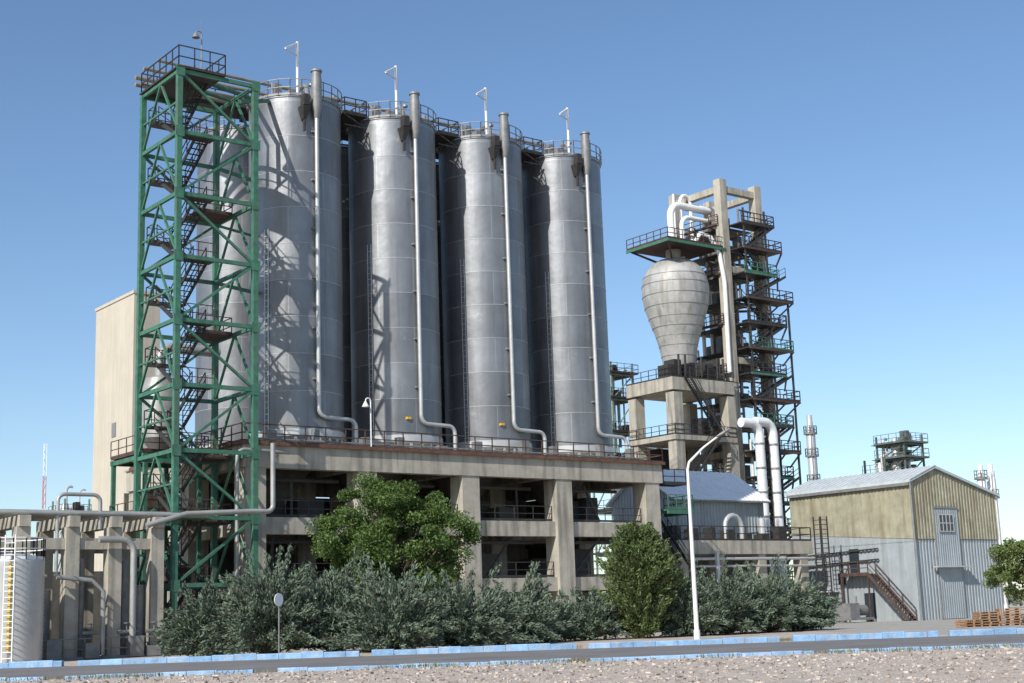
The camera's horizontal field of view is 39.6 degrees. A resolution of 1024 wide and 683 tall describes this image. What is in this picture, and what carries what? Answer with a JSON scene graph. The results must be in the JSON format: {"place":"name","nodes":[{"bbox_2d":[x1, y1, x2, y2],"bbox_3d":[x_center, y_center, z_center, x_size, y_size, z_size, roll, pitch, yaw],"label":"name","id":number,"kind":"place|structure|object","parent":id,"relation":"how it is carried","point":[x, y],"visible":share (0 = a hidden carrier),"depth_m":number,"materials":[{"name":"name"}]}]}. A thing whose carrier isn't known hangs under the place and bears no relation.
{"place":"outdoors","nodes":[
{"label":"outdoors","id":0,"kind":"place"},
{"bbox_2d":[92,293,159,570],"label":"walls","id":1,"kind":"structure","parent":0,"point":[115,364],"depth_m":140.11,"materials":[{"name":"concrete"}]},
{"bbox_2d":[111,422,115,437],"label":"wall vent","id":2,"kind":"object","parent":1,"relation":"attached to","point":[113,433],"depth_m":139.50,"materials":[{"name":"grey metal"}]},
{"bbox_2d":[95,290,159,311],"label":"parapet","id":3,"kind":"structure","parent":1,"relation":"on","point":[116,300],"depth_m":141.24,"materials":[{"name":"concrete"}]},
{"bbox_2d":[0,599,1023,682],"bbox_3d":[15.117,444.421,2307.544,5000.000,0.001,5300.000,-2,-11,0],"label":"ground","id":4,"kind":"structure","parent":0,"point":[830,670],"depth_m":39.26,"materials":[{"name":"soil"}]},
{"bbox_2d":[0,535,45,662],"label":"insulated tank","id":5,"kind":"object","parent":4,"relation":"on","point":[22,581],"visible":0.94,"depth_m":71.74,"materials":[{"name":"metal"}]},
{"bbox_2d":[42,445,46,509],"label":"radio mast","id":6,"kind":"object","parent":4,"relation":"on","point":[44,470],"visible":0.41,"depth_m":200.42,"materials":[{"name":"white metal"}]},
{"bbox_2d":[52,498,89,568],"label":"steel frame","id":7,"kind":"object","parent":4,"relation":"on","point":[65,509],"visible":0.05,"depth_m":171.32,"materials":[{"name":"green paint"}]},
{"bbox_2d":[48,502,91,509],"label":"decks and railings","id":8,"kind":"object","parent":7,"relation":"attached to","point":[77,506],"visible":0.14,"depth_m":171.17,"materials":[{"name":"metal"}]},
{"bbox_2d":[59,485,85,571],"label":"vessels and pipes","id":9,"kind":"object","parent":4,"relation":"on","point":[66,497],"visible":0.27,"depth_m":170.94,"materials":[{"name":"metal"}]},
{"bbox_2d":[0,443,274,660],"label":"pipe rack","id":10,"kind":"object","parent":4,"relation":"on","point":[112,609],"visible":0.91,"depth_m":78.61,"materials":[{"name":"concrete"}]},
{"bbox_2d":[109,343,290,644],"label":"dust collector","id":11,"kind":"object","parent":4,"relation":"on","point":[154,442],"depth_m":90.00,"materials":[{"name":"grey metal"}]},
{"bbox_2d":[133,21,269,654],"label":"green steel stair tower","id":12,"kind":"structure","parent":4,"relation":"on","point":[178,87],"depth_m":87.19,"materials":[{"name":"metal"}]},
{"bbox_2d":[150,574,257,656],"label":"juniper shrub","id":13,"kind":"object","parent":4,"relation":"on","point":[186,634],"visible":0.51,"depth_m":71.16,"materials":[{"name":"green plant"}]},
{"bbox_2d":[195,542,325,655],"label":"juniper shrub","id":14,"kind":"object","parent":4,"relation":"on","point":[253,624],"visible":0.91,"depth_m":70.61,"materials":[{"name":"green plant"}]},
{"bbox_2d":[274,593,282,652],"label":"round traffic sign","id":15,"kind":"object","parent":4,"relation":"on","point":[278,599],"visible":0.96,"depth_m":66.31,"materials":[{"name":"grey metal"}]},
{"bbox_2d":[268,546,394,652],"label":"juniper shrub","id":16,"kind":"object","parent":4,"relation":"on","point":[326,599],"visible":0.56,"depth_m":72.21,"materials":[{"name":"green plant"}]},
{"bbox_2d":[313,552,457,651],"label":"juniper shrub","id":17,"kind":"object","parent":4,"relation":"on","point":[397,620],"visible":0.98,"depth_m":70.12,"materials":[{"name":"green plant"}]},
{"bbox_2d":[304,471,483,599],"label":"broadleaf tree","id":18,"kind":"object","parent":4,"relation":"on","point":[378,540],"visible":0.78,"depth_m":78.90,"materials":[{"name":"green plant"}]},
{"bbox_2d":[124,422,693,615],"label":"concrete silo platform","id":19,"kind":"structure","parent":4,"relation":"on","point":[558,529],"depth_m":99.50,"materials":[{"name":"concrete"}]},
{"bbox_2d":[195,114,248,447],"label":"storage silo","id":20,"kind":"object","parent":19,"relation":"on","point":[236,311],"visible":0.24,"depth_m":101.23,"materials":[{"name":"metal"}]},
{"bbox_2d":[247,41,357,444],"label":"storage silo","id":21,"kind":"object","parent":19,"relation":"on","point":[300,340],"visible":0.84,"depth_m":95.15,"materials":[{"name":"metal"}]},
{"bbox_2d":[134,59,542,165],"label":"silo top gallery","id":22,"kind":"object","parent":21,"relation":"on","point":[349,118],"visible":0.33,"depth_m":101.92,"materials":[{"name":"metal"}]},
{"bbox_2d":[341,141,351,441],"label":"storage silo","id":23,"kind":"object","parent":19,"relation":"on","point":[346,282],"visible":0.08,"depth_m":106.11,"materials":[{"name":"metal"}]},
{"bbox_2d":[362,397,371,446],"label":"floodlight on post","id":24,"kind":"object","parent":19,"relation":"on","point":[365,404],"visible":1,"depth_m":93.23,"materials":[{"name":"white metal"}]},
{"bbox_2d":[346,66,456,448],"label":"storage silo","id":25,"kind":"object","parent":19,"relation":"on","point":[395,335],"visible":0.91,"depth_m":100.06,"materials":[{"name":"metal"}]},
{"bbox_2d":[436,162,445,445],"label":"storage silo","id":26,"kind":"object","parent":19,"relation":"on","point":[440,301],"visible":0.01,"depth_m":111.11,"materials":[{"name":"metal"}]},
{"bbox_2d":[437,87,546,454],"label":"storage silo","id":27,"kind":"object","parent":19,"relation":"on","point":[485,353],"visible":0.93,"depth_m":104.91,"materials":[{"name":"metal"}]},
{"bbox_2d":[522,108,628,456],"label":"storage silo","id":28,"kind":"object","parent":19,"relation":"on","point":[569,373],"visible":0.85,"depth_m":109.75,"materials":[{"name":"metal"}]},
{"bbox_2d":[405,561,543,648],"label":"juniper shrub","id":29,"kind":"object","parent":4,"relation":"on","point":[481,623],"visible":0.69,"depth_m":73.18,"materials":[{"name":"green plant"}]},
{"bbox_2d":[0,627,1023,668],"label":"kerb","id":30,"kind":"structure","parent":4,"relation":"on","point":[500,648],"depth_m":63.56,"materials":[{"name":"blue paint"}]},
{"bbox_2d":[0,643,1023,681],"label":"kerb","id":31,"kind":"structure","parent":4,"relation":"on","point":[290,669],"depth_m":46.86,"materials":[{"name":"blue paint"}]},
{"bbox_2d":[0,637,1023,680],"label":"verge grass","id":32,"kind":"structure","parent":4,"relation":"on","point":[531,661],"depth_m":46.45,"materials":[{"name":"plant"}]},
{"bbox_2d":[3,646,1023,682],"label":"pebbles","id":33,"kind":"object","parent":4,"relation":"on","point":[1006,650],"visible":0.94,"depth_m":39.24,"materials":[{"name":"beige gravel"}]},
{"bbox_2d":[475,561,573,644],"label":"juniper shrub","id":34,"kind":"object","parent":4,"relation":"on","point":[543,627],"visible":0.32,"depth_m":77.13,"materials":[{"name":"green plant"}]},
{"bbox_2d":[526,587,586,641],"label":"juniper shrub","id":35,"kind":"object","parent":4,"relation":"on","point":[563,615],"visible":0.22,"depth_m":80.94,"materials":[{"name":"green plant"}]},
{"bbox_2d":[551,586,632,640],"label":"juniper shrub","id":36,"kind":"object","parent":4,"relation":"on","point":[598,621],"visible":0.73,"depth_m":81.61,"materials":[{"name":"green plant"}]},
{"bbox_2d":[593,361,632,592],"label":"steel frame","id":37,"kind":"object","parent":4,"relation":"on","point":[614,433],"visible":0.24,"depth_m":166.77,"materials":[{"name":"green paint"}]},
{"bbox_2d":[593,362,638,554],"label":"decks and railings","id":38,"kind":"object","parent":37,"relation":"attached to","point":[623,428],"visible":0.3,"depth_m":167.11,"materials":[{"name":"metal"}]},
{"bbox_2d":[610,369,629,519],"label":"vessels and pipes","id":39,"kind":"object","parent":37,"relation":"attached to","point":[619,414],"visible":0.12,"depth_m":169.28,"materials":[{"name":"metal"}]},
{"bbox_2d":[589,520,687,638],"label":"conifer tree","id":40,"kind":"object","parent":4,"relation":"on","point":[639,570],"visible":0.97,"depth_m":81.88,"materials":[{"name":"green plant"}]},
{"bbox_2d":[605,469,769,628],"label":"white roofed shed","id":41,"kind":"structure","parent":4,"relation":"on","point":[718,497],"depth_m":128.90,"materials":[{"name":"grey metal"}]},
{"bbox_2d":[653,558,728,637],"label":"juniper shrub","id":42,"kind":"object","parent":4,"relation":"on","point":[680,622],"visible":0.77,"depth_m":83.15,"materials":[{"name":"green plant"}]},
{"bbox_2d":[686,428,730,638],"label":"street lamp","id":43,"kind":"object","parent":4,"relation":"on","point":[695,609],"visible":0.9,"depth_m":75.14,"materials":[{"name":"white metal"}]},
{"bbox_2d":[700,551,774,634],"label":"juniper shrub","id":44,"kind":"object","parent":4,"relation":"on","point":[740,615],"visible":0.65,"depth_m":85.33,"materials":[{"name":"green plant"}]},
{"bbox_2d":[661,513,815,591],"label":"concrete loading deck","id":45,"kind":"structure","parent":4,"relation":"on","point":[761,549],"depth_m":119.09,"materials":[{"name":"concrete"}]},
{"bbox_2d":[727,552,834,632],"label":"juniper shrub","id":46,"kind":"object","parent":4,"relation":"on","point":[782,603],"visible":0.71,"depth_m":87.62,"materials":[{"name":"green plant"}]},
{"bbox_2d":[777,574,842,630],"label":"juniper shrub","id":47,"kind":"object","parent":4,"relation":"on","point":[825,603],"visible":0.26,"depth_m":89.62,"materials":[{"name":"green plant"}]},
{"bbox_2d":[806,415,818,479],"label":"shell","id":48,"kind":"object","parent":4,"relation":"on","point":[812,443],"visible":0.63,"depth_m":189.94,"materials":[{"name":"metal"}]},
{"bbox_2d":[803,422,820,480],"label":"ladder and platforms","id":49,"kind":"object","parent":48,"relation":"attached to","point":[813,433],"visible":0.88,"depth_m":189.93,"materials":[{"name":"grey metal"}]},
{"bbox_2d":[601,572,1023,607],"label":"distant treeline","id":50,"kind":"object","parent":4,"relation":"on","point":[1015,601],"visible":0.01,"depth_m":228.02,"materials":[{"name":"green plant"}]},
{"bbox_2d":[863,458,886,473],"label":"steel frame","id":51,"kind":"object","parent":4,"relation":"on","point":[864,463],"visible":0.09,"depth_m":173.09,"materials":[{"name":"grey metal"}]},
{"bbox_2d":[862,461,902,473],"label":"decks and railings","id":52,"kind":"object","parent":51,"relation":"attached to","point":[888,464],"visible":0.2,"depth_m":171.99,"materials":[{"name":"grey metal"}]},
{"bbox_2d":[875,433,924,470],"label":"steel frame","id":53,"kind":"object","parent":4,"relation":"on","point":[910,445],"visible":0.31,"depth_m":171.70,"materials":[{"name":"metal"}]},
{"bbox_2d":[874,451,885,472],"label":"vessels and pipes","id":54,"kind":"object","parent":53,"relation":"attached to","point":[876,467],"visible":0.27,"depth_m":172.35,"materials":[{"name":"metal"}]},
{"bbox_2d":[881,438,913,469],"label":"vessels and pipes","id":55,"kind":"object","parent":53,"relation":"attached to","point":[896,462],"visible":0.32,"depth_m":172.23,"materials":[{"name":"metal"}]},
{"bbox_2d":[872,430,929,470],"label":"decks and railings","id":56,"kind":"object","parent":53,"relation":"attached to","point":[907,436],"visible":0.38,"depth_m":171.60,"materials":[{"name":"grey metal"}]},
{"bbox_2d":[780,613,1023,633],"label":"paved yard","id":57,"kind":"structure","parent":4,"relation":"on","point":[943,626],"depth_m":91.49,"materials":[{"name":"concrete"}]},
{"bbox_2d":[812,516,834,616],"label":"caged ladder tower","id":58,"kind":"structure","parent":57,"relation":"on","point":[821,543],"depth_m":121.70,"materials":[{"name":"metal"}]},
{"bbox_2d":[834,596,874,620],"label":"equipment skid","id":59,"kind":"object","parent":57,"relation":"on","point":[851,611],"visible":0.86,"depth_m":118.54,"materials":[{"name":"grey metal"}]},
{"bbox_2d":[955,620,982,626],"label":"pallet stack","id":60,"kind":"object","parent":57,"relation":"on","point":[970,623],"visible":0.98,"depth_m":82.54,"materials":[{"name":"brown wood"}]},
{"bbox_2d":[972,611,1000,626],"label":"pallet stack","id":61,"kind":"object","parent":57,"relation":"on","point":[993,619],"visible":0.95,"depth_m":82.97,"materials":[{"name":"brown wood"}]},
{"bbox_2d":[982,537,1023,600],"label":"broadleaf tree","id":62,"kind":"object","parent":57,"relation":"on","point":[1008,553],"visible":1,"depth_m":93.17,"materials":[{"name":"green plant"}]},
{"bbox_2d":[995,608,1021,625],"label":"pallet stack","id":63,"kind":"object","parent":57,"relation":"on","point":[1008,617],"visible":0.89,"depth_m":83.15,"materials":[{"name":"brown wood"}]},
{"bbox_2d":[1014,615,1023,624],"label":"pallet stack","id":64,"kind":"object","parent":57,"relation":"on","point":[1019,620],"visible":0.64,"depth_m":84.04,"materials":[{"name":"brown wood"}]},
{"bbox_2d":[974,465,987,487],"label":"white stack","id":65,"kind":"object","parent":4,"relation":"on","point":[980,479],"visible":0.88,"depth_m":179.19,"materials":[{"name":"paint"}]},
{"bbox_2d":[987,464,1008,609],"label":"white stack","id":66,"kind":"object","parent":4,"relation":"on","point":[991,482],"visible":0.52,"depth_m":179.53,"materials":[{"name":"paint"}]},
{"bbox_2d":[0,634,1023,679],"bbox_3d":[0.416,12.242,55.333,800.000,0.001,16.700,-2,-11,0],"label":"road","id":67,"kind":"structure","parent":0,"point":[270,665],"depth_m":56.30,"materials":[{"name":"grey asphalt"}]},
{"bbox_2d":[0,0,1023,595],"label":"sky","id":68,"kind":"structure","parent":0,"point":[882,141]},
{"bbox_2d":[625,178,801,590],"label":"reactor tower","id":69,"kind":"structure","parent":0,"point":[683,294],"depth_m":151.42,"materials":[{"name":"concrete"}]},
{"bbox_2d":[784,465,1004,621],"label":"corrugated warehouse","id":70,"kind":"structure","parent":0,"point":[911,544],"depth_m":121.98,"materials":[{"name":"grey metal"}]},
{"bbox_2d":[823,515,953,617],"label":"doors and windows","id":71,"kind":"structure","parent":70,"relation":"in","point":[853,556],"depth_m":121.63,"materials":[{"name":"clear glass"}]},
{"bbox_2d":[934,508,965,618],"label":"sliding door","id":72,"kind":"structure","parent":70,"relation":"in","point":[948,544],"depth_m":120.68,"materials":[{"name":"grey metal"}]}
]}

